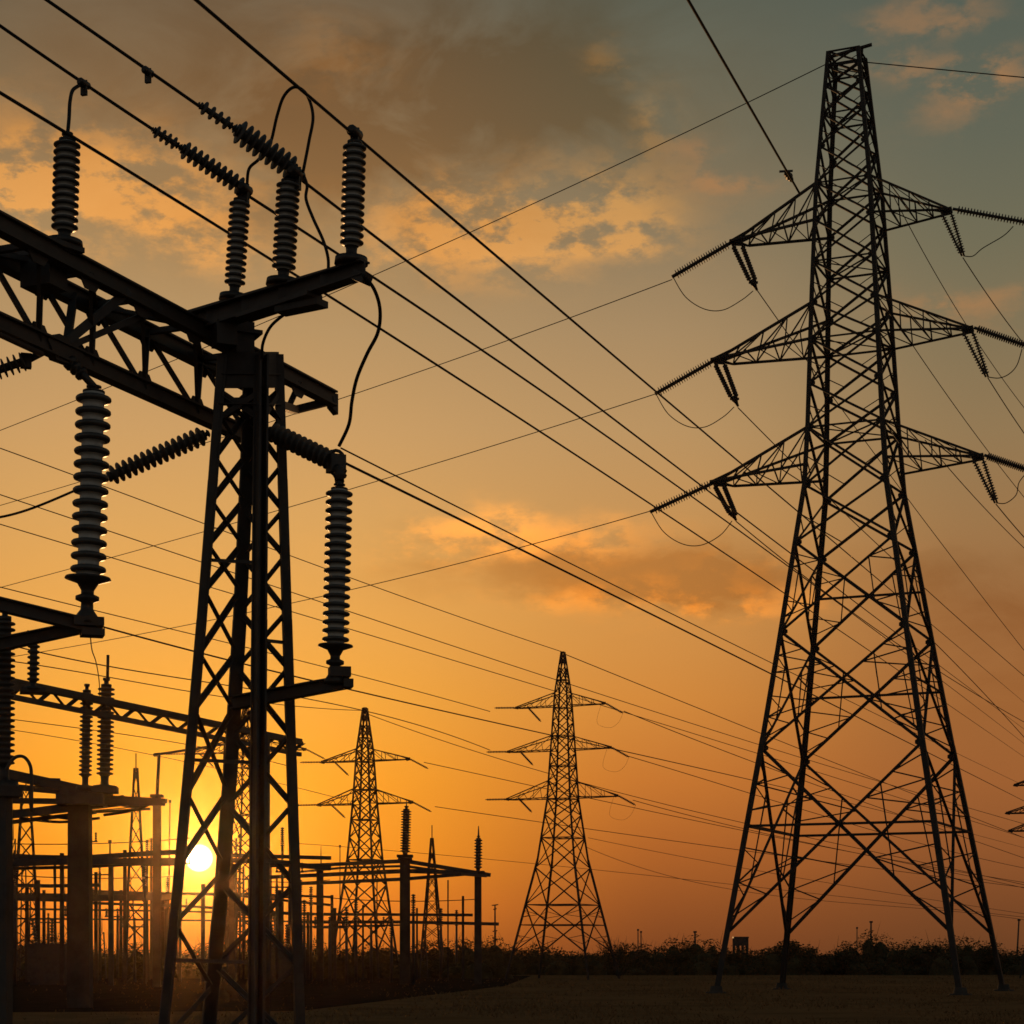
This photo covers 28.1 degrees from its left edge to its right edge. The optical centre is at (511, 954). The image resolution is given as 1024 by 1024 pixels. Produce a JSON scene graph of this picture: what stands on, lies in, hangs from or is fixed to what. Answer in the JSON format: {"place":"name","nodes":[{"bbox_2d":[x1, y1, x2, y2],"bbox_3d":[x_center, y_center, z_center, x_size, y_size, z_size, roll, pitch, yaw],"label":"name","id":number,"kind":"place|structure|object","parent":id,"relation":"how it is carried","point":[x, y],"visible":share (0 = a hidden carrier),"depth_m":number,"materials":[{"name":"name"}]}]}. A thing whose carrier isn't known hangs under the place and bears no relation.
{"place":"outdoors","nodes":[
{"label":"outdoors","id":0,"kind":"place"},
{"bbox_2d":[0,587,489,711],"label":"overhead wire","id":1,"kind":"object","parent":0,"point":[227,642],"visible":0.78,"depth_m":115.25,"materials":[{"name":"metal"}]},
{"bbox_2d":[21,648,488,749],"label":"overhead wire","id":2,"kind":"object","parent":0,"point":[243,687],"visible":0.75,"depth_m":95.32,"materials":[{"name":"metal"}]},
{"bbox_2d":[270,924,306,982],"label":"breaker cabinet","id":3,"kind":"object","parent":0,"point":[285,964],"visible":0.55,"depth_m":125.40,"materials":[{"name":"metal"}]},
{"bbox_2d":[0,0,1023,955],"label":"sky","id":4,"kind":"structure","parent":0,"point":[492,109],"materials":[{"name":"orange"}]},
{"bbox_2d":[13,956,1023,1023],"bbox_3d":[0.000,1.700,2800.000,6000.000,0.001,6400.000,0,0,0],"label":"ground","id":5,"kind":"structure","parent":0,"point":[842,1016],"depth_m":68.94,"materials":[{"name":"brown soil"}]},
{"bbox_2d":[0,596,104,1023],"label":"switchgear frame","id":6,"kind":"object","parent":5,"relation":"on","point":[66,624],"visible":1,"depth_m":24.41,"materials":[{"name":"metal"}]},
{"bbox_2d":[0,613,18,785],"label":"post insulator","id":7,"kind":"object","parent":6,"relation":"on","point":[6,702],"visible":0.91,"depth_m":24.53,"materials":[{"name":"ceramic"}]},
{"bbox_2d":[11,630,304,1023],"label":"busbar truss","id":8,"kind":"object","parent":5,"relation":"on","point":[45,691],"visible":0.69,"depth_m":37.87,"materials":[{"name":"metal"}]},
{"bbox_2d":[25,644,39,689],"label":"post insulator","id":9,"kind":"object","parent":8,"relation":"on","point":[33,668],"visible":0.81,"depth_m":33.44,"materials":[{"name":"ceramic"}]},
{"bbox_2d":[0,210,372,1023],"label":"lattice gantry","id":10,"kind":"object","parent":5,"relation":"on","point":[42,266],"visible":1,"depth_m":25.76,"materials":[{"name":"metal"}]},
{"bbox_2d":[0,353,26,379],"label":"strain insulator","id":11,"kind":"object","parent":10,"relation":"attached to","point":[15,363],"visible":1,"depth_m":23.11,"materials":[{"name":"ceramic"}]},
{"bbox_2d":[49,131,82,246],"bbox_3d":[-5.065,-8.649,23.157,0.431,1.295,0.427,0,0,0],"label":"post insulator","id":12,"kind":"object","parent":10,"relation":"on","point":[66,183],"visible":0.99,"depth_m":23.07,"materials":[{"name":"ceramic"}]},
{"bbox_2d":[0,91,1023,756],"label":"overhead wire","id":13,"kind":"object","parent":12,"relation":"attached to","point":[34,113],"visible":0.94,"depth_m":31.43,"materials":[{"name":"metal"}]},
{"bbox_2d":[64,384,111,621],"bbox_3d":[-4.883,-5.184,23.591,0.536,2.747,0.528,0,0,0],"label":"post insulator","id":14,"kind":"object","parent":10,"relation":"hanging from","point":[87,577],"visible":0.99,"depth_m":23.47,"materials":[{"name":"ceramic"}]},
{"bbox_2d":[103,626,1022,847],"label":"overhead wire","id":15,"kind":"object","parent":14,"relation":"attached to","point":[471,717],"visible":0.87,"depth_m":35.33,"materials":[{"name":"metal"}]},
{"bbox_2d":[106,427,209,483],"bbox_3d":[-4.463,-6.280,25.750,1.366,0.796,0.250,0,0,-22],"label":"strain insulator","id":16,"kind":"object","parent":10,"relation":"attached to","point":[189,442],"visible":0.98,"depth_m":25.70,"materials":[{"name":"ceramic"}]},
{"bbox_2d":[219,192,249,299],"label":"post insulator","id":17,"kind":"object","parent":10,"relation":"on","point":[238,217],"visible":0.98,"depth_m":25.44,"materials":[{"name":"ceramic"}]},
{"bbox_2d":[179,142,244,193],"bbox_3d":[-3.681,-9.694,25.241,0.925,0.482,0.230,0,0,-35],"label":"strain insulator","id":18,"kind":"object","parent":17,"relation":"attached to","point":[185,150],"visible":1,"depth_m":25.17,"materials":[{"name":"ceramic"}]},
{"bbox_2d":[151,126,180,148],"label":"strain insulator","id":19,"kind":"object","parent":18,"relation":"attached to","point":[162,136],"visible":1,"depth_m":24.84,"materials":[{"name":"ceramic"}]},
{"bbox_2d":[0,24,153,130],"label":"overhead wire","id":20,"kind":"object","parent":19,"relation":"attached to","point":[28,45],"visible":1,"depth_m":24.15,"materials":[{"name":"metal"}]},
{"bbox_2d":[246,86,314,183],"bbox_3d":[-2.868,-10.095,25.249,1.031,1.159,0.208,0,0,37],"label":"jumper cable","id":21,"kind":"object","parent":18,"relation":"attached to","point":[286,92],"visible":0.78,"depth_m":25.15,"materials":[{"name":"metal"}]},
{"bbox_2d":[250,196,1022,742],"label":"overhead wire","id":22,"kind":"object","parent":17,"relation":"attached to","point":[554,400],"visible":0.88,"depth_m":38.10,"materials":[{"name":"metal"}]},
{"bbox_2d":[266,176,299,285],"bbox_3d":[-2.792,-8.835,24.983,0.428,1.367,0.416,0,0,0],"label":"post insulator","id":23,"kind":"object","parent":10,"relation":"on","point":[286,227],"visible":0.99,"depth_m":24.88,"materials":[{"name":"ceramic"}]},
{"bbox_2d":[232,121,297,177],"bbox_3d":[-2.971,-9.715,24.714,0.881,0.544,0.300,0,0,-34],"label":"strain insulator","id":24,"kind":"object","parent":23,"relation":"attached to","point":[266,150],"visible":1,"depth_m":24.64,"materials":[{"name":"ceramic"}]},
{"bbox_2d":[198,102,234,129],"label":"strain insulator","id":25,"kind":"object","parent":24,"relation":"attached to","point":[212,113],"visible":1,"depth_m":24.31,"materials":[{"name":"ceramic"}]},
{"bbox_2d":[44,0,199,107],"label":"overhead wire","id":26,"kind":"object","parent":25,"relation":"attached to","point":[113,46],"visible":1,"depth_m":23.64,"materials":[{"name":"metal"}]},
{"bbox_2d":[286,163,305,190],"bbox_3d":[-2.631,-9.464,24.950,0.154,0.294,0.398,0,0,16],"label":"line clamp","id":27,"kind":"object","parent":23,"relation":"attached to","point":[294,172],"visible":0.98,"depth_m":24.85,"materials":[{"name":"grey metal"}]},
{"bbox_2d":[302,180,1023,728],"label":"overhead wire","id":28,"kind":"object","parent":27,"relation":"attached to","point":[572,386],"visible":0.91,"depth_m":36.11,"materials":[{"name":"metal"}]},
{"bbox_2d":[268,423,331,468],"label":"strain insulator","id":29,"kind":"object","parent":10,"relation":"attached to","point":[303,447],"visible":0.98,"depth_m":25.70,"materials":[{"name":"ceramic"}]},
{"bbox_2d":[303,175,329,267],"bbox_3d":[-2.371,-8.811,24.691,0.107,1.340,0.550,0,0,-45],"label":"jumper cable","id":30,"kind":"object","parent":10,"relation":"attached to","point":[314,220],"visible":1,"depth_m":24.67,"materials":[{"name":"metal"}]},
{"bbox_2d":[318,483,352,684],"bbox_3d":[-2.172,-4.565,25.200,0.437,2.464,0.433,0,0,0],"label":"post insulator","id":31,"kind":"object","parent":10,"relation":"on","point":[335,644],"visible":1,"depth_m":25.10,"materials":[{"name":"ceramic"}]},
{"bbox_2d":[326,449,346,482],"bbox_3d":[-2.146,-6.031,25.444,0.251,0.594,0.542,0,0,-19],"label":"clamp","id":32,"kind":"object","parent":31,"relation":"on","point":[336,466],"visible":1,"depth_m":25.49,"materials":[{"name":"grey metal"}]},
{"bbox_2d":[334,134,367,266],"bbox_3d":[-1.905,-8.934,24.245,0.402,1.539,0.399,0,0,0],"label":"post insulator","id":33,"kind":"object","parent":10,"relation":"on","point":[353,192],"visible":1,"depth_m":24.14,"materials":[{"name":"ceramic"}]},
{"bbox_2d":[337,274,381,446],"bbox_3d":[-1.814,-7.168,24.837,0.329,1.643,1.686,0,0,-15],"label":"jumper cable","id":34,"kind":"object","parent":10,"relation":"hanging from","point":[372,286],"visible":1,"depth_m":24.82,"materials":[{"name":"metal"}]},
{"bbox_2d":[13,976,529,1011],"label":"gravel yard","id":35,"kind":"structure","parent":5,"relation":"on","point":[51,998],"depth_m":90.22,"materials":[{"name":"grey gravel"}]},
{"bbox_2d":[13,870,16,984],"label":"equipment stand","id":36,"kind":"object","parent":35,"relation":"on","point":[14,919],"visible":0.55,"depth_m":115.77,"materials":[{"name":"metal"}]},
{"bbox_2d":[16,784,40,978],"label":"lattice spire","id":37,"kind":"structure","parent":35,"relation":"on","point":[28,847],"depth_m":127.54,"materials":[{"name":"metal"}]},
{"bbox_2d":[25,919,66,984],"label":"breaker cabinet","id":38,"kind":"object","parent":35,"relation":"on","point":[43,964],"visible":0.7,"depth_m":117.40,"materials":[{"name":"metal"}]},
{"bbox_2d":[9,769,166,1007],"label":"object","id":39,"kind":"structure","parent":35,"relation":"on","point":[79,806],"depth_m":65.70,"materials":[{"name":"metal"}]},
{"bbox_2d":[76,684,92,791],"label":"post insulator","id":40,"kind":"object","parent":39,"relation":"on","point":[85,747],"visible":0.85,"depth_m":65.67,"materials":[{"name":"ceramic"}]},
{"bbox_2d":[93,678,114,785],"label":"post insulator","id":41,"kind":"object","parent":39,"relation":"on","point":[105,731],"visible":0.82,"depth_m":65.64,"materials":[{"name":"ceramic"}]},
{"bbox_2d":[92,868,107,980],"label":"equipment stand","id":42,"kind":"object","parent":35,"relation":"on","point":[99,935],"visible":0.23,"depth_m":133.52,"materials":[{"name":"metal"}]},
{"bbox_2d":[105,908,129,978],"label":"equipment stand","id":43,"kind":"object","parent":35,"relation":"on","point":[117,916],"visible":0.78,"depth_m":144.06,"materials":[{"name":"metal"}]},
{"bbox_2d":[127,888,135,981],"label":"equipment stand","id":44,"kind":"object","parent":35,"relation":"on","point":[133,930],"visible":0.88,"depth_m":129.26,"materials":[{"name":"metal"}]},
{"bbox_2d":[122,753,150,979],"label":"lattice spire","id":45,"kind":"structure","parent":35,"relation":"on","point":[136,774],"depth_m":139.66,"materials":[{"name":"metal"}]},
{"bbox_2d":[142,866,146,983],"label":"equipment stand","id":46,"kind":"object","parent":35,"relation":"on","point":[144,927],"visible":0.98,"depth_m":119.90,"materials":[{"name":"metal"}]},
{"bbox_2d":[149,838,152,978],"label":"equipment stand","id":47,"kind":"object","parent":35,"relation":"on","point":[151,908],"visible":0.65,"depth_m":145.90,"materials":[{"name":"metal"}]},
{"bbox_2d":[13,865,329,981],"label":"busbar gantry","id":48,"kind":"object","parent":35,"relation":"on","point":[131,896],"visible":0.31,"depth_m":128.02,"materials":[{"name":"metal"}]},
{"bbox_2d":[13,794,330,986],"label":"busbar gantry","id":49,"kind":"object","parent":35,"relation":"on","point":[110,861],"visible":0.57,"depth_m":113.88,"materials":[{"name":"metal"}]},
{"bbox_2d":[153,743,224,793],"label":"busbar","id":50,"kind":"object","parent":49,"relation":"on","point":[158,755],"visible":0.73,"depth_m":107.96,"materials":[{"name":"metal"}]},
{"bbox_2d":[18,890,333,966],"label":"busbar gantry","id":51,"kind":"object","parent":35,"relation":"on","point":[43,909],"visible":0.28,"depth_m":154.21,"materials":[{"name":"metal"}]},
{"bbox_2d":[242,867,244,978],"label":"equipment stand","id":52,"kind":"object","parent":35,"relation":"on","point":[243,924],"visible":0.91,"depth_m":143.01,"materials":[{"name":"metal"}]},
{"bbox_2d":[184,708,306,949],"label":"lattice pylon","id":53,"kind":"object","parent":35,"relation":"on","point":[243,715],"visible":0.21,"depth_m":165.22,"materials":[{"name":"metal"}]},
{"bbox_2d":[270,877,289,981],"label":"equipment stand","id":54,"kind":"object","parent":35,"relation":"on","point":[276,948],"visible":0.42,"depth_m":120.19,"materials":[{"name":"metal"}]},
{"bbox_2d":[302,900,306,982],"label":"equipment stand","id":55,"kind":"object","parent":35,"relation":"on","point":[304,932],"visible":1,"depth_m":121.97,"materials":[{"name":"metal"}]},
{"bbox_2d":[309,886,312,981],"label":"equipment stand","id":56,"kind":"object","parent":35,"relation":"on","point":[311,953],"visible":1,"depth_m":130.74,"materials":[{"name":"metal"}]},
{"bbox_2d":[313,917,345,985],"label":"equipment stand","id":57,"kind":"object","parent":35,"relation":"on","point":[329,927],"visible":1,"depth_m":112.75,"materials":[{"name":"metal"}]},
{"bbox_2d":[344,906,348,983],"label":"equipment stand","id":58,"kind":"object","parent":35,"relation":"on","point":[346,948],"visible":0.91,"depth_m":121.61,"materials":[{"name":"metal"}]},
{"bbox_2d":[354,899,357,982],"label":"equipment stand","id":59,"kind":"object","parent":35,"relation":"on","point":[356,951],"visible":1,"depth_m":123.18,"materials":[{"name":"metal"}]},
{"bbox_2d":[316,707,413,978],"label":"lattice pylon","id":60,"kind":"object","parent":35,"relation":"on","point":[364,718],"visible":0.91,"depth_m":149.79,"materials":[{"name":"metal"}]},
{"bbox_2d":[15,661,360,710],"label":"overhead wire","id":61,"kind":"object","parent":60,"relation":"attached to","point":[161,686],"visible":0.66,"depth_m":109.41,"materials":[{"name":"metal"}]},
{"bbox_2d":[369,714,1023,884],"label":"overhead wire","id":62,"kind":"object","parent":60,"relation":"attached to","point":[654,801],"visible":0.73,"depth_m":163.47,"materials":[{"name":"metal"}]},
{"bbox_2d":[357,917,384,981],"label":"equipment stand","id":63,"kind":"object","parent":35,"relation":"on","point":[371,954],"visible":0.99,"depth_m":130.24,"materials":[{"name":"metal"}]},
{"bbox_2d":[270,855,490,984],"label":"busbar gantry","id":64,"kind":"object","parent":35,"relation":"on","point":[404,871],"visible":0.79,"depth_m":119.81,"materials":[{"name":"metal"}]},
{"bbox_2d":[398,806,411,859],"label":"post insulator","id":65,"kind":"object","parent":64,"relation":"on","point":[405,843],"visible":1,"depth_m":117.82,"materials":[{"name":"ceramic"}]},
{"bbox_2d":[302,880,498,980],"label":"busbar gantry","id":66,"kind":"object","parent":35,"relation":"on","point":[334,921],"visible":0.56,"depth_m":138.75,"materials":[{"name":"metal"}]},
{"bbox_2d":[411,894,415,984],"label":"equipment stand","id":67,"kind":"object","parent":35,"relation":"on","point":[413,938],"visible":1,"depth_m":117.47,"materials":[{"name":"metal"}]},
{"bbox_2d":[420,838,444,961],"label":"lattice spire","id":68,"kind":"structure","parent":35,"relation":"on","point":[435,880],"depth_m":159.83,"materials":[{"name":"metal"}]},
{"bbox_2d":[18,921,1023,978],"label":"scrub","id":69,"kind":"object","parent":5,"relation":"on","point":[880,958],"visible":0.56,"depth_m":173.42,"materials":[{"name":"black plant"}]},
{"bbox_2d":[504,651,619,979],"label":"lattice pylon","id":70,"kind":"object","parent":5,"relation":"on","point":[562,659],"visible":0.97,"depth_m":144.86,"materials":[{"name":"metal"}]},
{"bbox_2d":[0,448,561,651],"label":"overhead wire","id":71,"kind":"object","parent":70,"relation":"attached to","point":[271,548],"visible":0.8,"depth_m":117.10,"materials":[{"name":"metal"}]},
{"bbox_2d":[0,524,1023,837],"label":"overhead wire","id":72,"kind":"object","parent":70,"relation":"attached to","point":[460,662],"visible":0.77,"depth_m":134.03,"materials":[{"name":"metal"}]},
{"bbox_2d":[424,762,1023,882],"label":"overhead wire","id":73,"kind":"object","parent":70,"relation":"attached to","point":[681,817],"visible":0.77,"depth_m":164.25,"materials":[{"name":"metal"}]},
{"bbox_2d":[435,806,1023,887],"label":"overhead wire","id":74,"kind":"object","parent":70,"relation":"attached to","point":[691,843],"visible":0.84,"depth_m":163.93,"materials":[{"name":"metal"}]},
{"bbox_2d":[566,654,1021,836],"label":"overhead wire","id":75,"kind":"object","parent":70,"relation":"attached to","point":[756,731],"visible":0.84,"depth_m":168.44,"materials":[{"name":"metal"}]},
{"bbox_2d":[597,937,643,975],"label":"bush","id":76,"kind":"object","parent":5,"relation":"on","point":[617,955],"visible":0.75,"depth_m":164.90,"materials":[{"name":"black plant"}]},
{"bbox_2d":[655,951,692,968],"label":"bush","id":77,"kind":"object","parent":5,"relation":"on","point":[677,959],"visible":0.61,"depth_m":175.41,"materials":[{"name":"black plant"}]},
{"bbox_2d":[769,939,819,962],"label":"bush","id":78,"kind":"object","parent":5,"relation":"on","point":[793,947],"visible":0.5,"depth_m":175.04,"materials":[{"name":"black plant"}]},
{"bbox_2d":[817,951,861,974],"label":"bush","id":79,"kind":"object","parent":5,"relation":"on","point":[830,963],"visible":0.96,"depth_m":173.76,"materials":[{"name":"black plant"}]},
{"bbox_2d":[705,43,1013,994],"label":"lattice pylon","id":80,"kind":"object","parent":5,"relation":"on","point":[829,203],"visible":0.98,"depth_m":93.63,"materials":[{"name":"metal"}]},
{"bbox_2d":[0,64,824,430],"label":"overhead wire","id":81,"kind":"object","parent":80,"relation":"attached to","point":[496,220],"visible":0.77,"depth_m":104.08,"materials":[{"name":"metal"}]},
{"bbox_2d":[0,494,1023,823],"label":"overhead wire","id":82,"kind":"object","parent":80,"relation":"attached to","point":[454,646],"visible":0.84,"depth_m":132.79,"materials":[{"name":"metal"}]},
{"bbox_2d":[194,0,1020,699],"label":"overhead wire","id":83,"kind":"object","parent":80,"relation":"attached to","point":[276,68],"visible":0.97,"depth_m":28.18,"materials":[{"name":"metal"}]},
{"bbox_2d":[649,482,713,512],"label":"insulator string","id":84,"kind":"object","parent":80,"relation":"attached to","point":[674,500],"visible":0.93,"depth_m":96.98,"materials":[{"name":"ceramic"}]},
{"bbox_2d":[12,511,649,656],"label":"overhead wire","id":85,"kind":"object","parent":84,"relation":"attached to","point":[371,584],"visible":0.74,"depth_m":109.04,"materials":[{"name":"metal"}]},
{"bbox_2d":[340,447,1023,785],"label":"overhead wire","id":86,"kind":"object","parent":80,"relation":"attached to","point":[599,577],"visible":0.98,"depth_m":35.52,"materials":[{"name":"metal"}]},
{"bbox_2d":[654,359,713,394],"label":"insulator string","id":87,"kind":"object","parent":80,"relation":"attached to","point":[687,375],"visible":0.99,"depth_m":96.90,"materials":[{"name":"ceramic"}]},
{"bbox_2d":[3,394,654,586],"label":"overhead wire","id":88,"kind":"object","parent":87,"relation":"attached to","point":[376,481],"visible":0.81,"depth_m":108.26,"materials":[{"name":"metal"}]},
{"bbox_2d":[346,462,1023,800],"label":"overhead wire","id":89,"kind":"object","parent":80,"relation":"attached to","point":[450,514],"visible":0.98,"depth_m":36.87,"materials":[{"name":"metal"}]},
{"bbox_2d":[671,241,731,277],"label":"insulator string","id":90,"kind":"object","parent":80,"relation":"attached to","point":[699,260],"visible":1,"depth_m":96.49,"materials":[{"name":"ceramic"}]},
{"bbox_2d":[0,279,671,505],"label":"overhead wire","id":91,"kind":"object","parent":90,"relation":"attached to","point":[422,370],"visible":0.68,"depth_m":105.62,"materials":[{"name":"metal"}]},
{"bbox_2d":[687,0,800,194],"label":"overhead wire","id":92,"kind":"object","parent":80,"relation":"attached to","point":[734,81],"visible":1,"depth_m":74.67,"materials":[{"name":"metal"}]},
{"bbox_2d":[736,521,1023,721],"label":"overhead wire","id":93,"kind":"object","parent":80,"relation":"attached to","point":[861,618],"visible":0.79,"depth_m":117.86,"materials":[{"name":"metal"}]},
{"bbox_2d":[757,290,1023,649],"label":"overhead wire","id":94,"kind":"object","parent":80,"relation":"attached to","point":[891,476],"visible":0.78,"depth_m":126.86,"materials":[{"name":"metal"}]},
{"bbox_2d":[952,206,1023,225],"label":"insulator string","id":95,"kind":"object","parent":80,"relation":"attached to","point":[992,216],"visible":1,"depth_m":91.66,"materials":[{"name":"ceramic"}]},
{"bbox_2d":[974,325,1023,347],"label":"insulator string","id":96,"kind":"object","parent":80,"relation":"attached to","point":[1004,337],"visible":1,"depth_m":91.34,"materials":[{"name":"ceramic"}]},
{"bbox_2d":[984,453,1023,471],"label":"insulator string","id":97,"kind":"object","parent":80,"relation":"attached to","point":[1004,462],"visible":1,"depth_m":91.23,"materials":[{"name":"ceramic"}]},
{"bbox_2d":[901,945,959,967],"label":"bush","id":98,"kind":"object","parent":5,"relation":"on","point":[913,959],"visible":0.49,"depth_m":175.45,"materials":[{"name":"black plant"}]},
{"bbox_2d":[960,945,1009,968],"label":"bush","id":99,"kind":"object","parent":5,"relation":"on","point":[986,954],"visible":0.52,"depth_m":175.27,"materials":[{"name":"black plant"}]},
{"bbox_2d":[1005,780,1023,977],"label":"lattice pylon","id":100,"kind":"object","parent":5,"relation":"on","point":[1014,812],"visible":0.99,"depth_m":151.18,"materials":[{"name":"metal"}]},
{"bbox_2d":[300,843,1019,916],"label":"overhead wire","id":101,"kind":"object","parent":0,"point":[648,875],"visible":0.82,"depth_m":186.03,"materials":[{"name":"metal"}]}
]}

